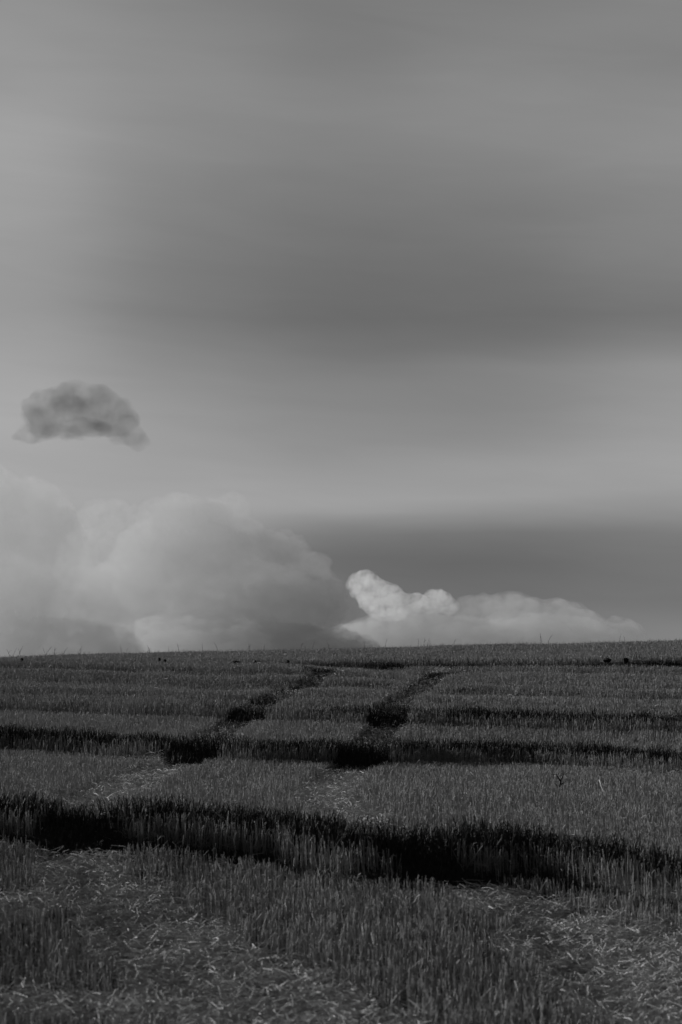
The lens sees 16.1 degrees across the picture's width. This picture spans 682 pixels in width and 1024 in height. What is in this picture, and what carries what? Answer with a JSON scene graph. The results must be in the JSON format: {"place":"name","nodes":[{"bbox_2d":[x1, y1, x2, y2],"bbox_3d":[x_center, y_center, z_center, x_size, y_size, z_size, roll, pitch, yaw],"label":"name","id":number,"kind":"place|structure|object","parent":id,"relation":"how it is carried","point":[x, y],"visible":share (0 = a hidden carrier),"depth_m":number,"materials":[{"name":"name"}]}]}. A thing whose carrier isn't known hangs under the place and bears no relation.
{"place":"outdoors","nodes":[
{"label":"outdoors","id":0,"kind":"place"},
{"bbox_2d":[0,646,681,1023],"bbox_3d":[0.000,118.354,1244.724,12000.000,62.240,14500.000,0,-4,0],"label":"field","id":1,"kind":"structure","parent":0,"point":[354,866],"depth_m":17.09,"materials":[{"name":"grey plant"}]},
{"bbox_2d":[0,638,681,1023],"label":"stubble","id":2,"kind":"object","parent":1,"relation":"on","point":[428,788],"visible":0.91,"depth_m":23.29,"materials":[{"name":"grey plant"}]},
{"bbox_2d":[0,642,681,1023],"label":"straw litter","id":3,"kind":"object","parent":1,"relation":"on","point":[288,998],"visible":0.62,"depth_m":13.74,"materials":[{"name":"grey plant"}]},
{"bbox_2d":[0,653,681,914],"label":"bank grass","id":4,"kind":"structure","parent":1,"relation":"on","point":[341,828],"depth_m":18.11,"materials":[{"name":"black plant"}]},
{"bbox_2d":[552,773,563,789],"bbox_3d":[2.325,2.915,25.827,0.120,0.241,0.125,4,-6,-42],"label":"dead weed","id":5,"kind":"object","parent":1,"relation":"on","point":[559,779],"visible":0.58,"depth_m":25.83,"materials":[{"name":"grey plant"}]},
{"bbox_2d":[0,0,681,657],"label":"sky","id":6,"kind":"structure","parent":0,"point":[343,324],"materials":[{"name":"grey"}]}
]}

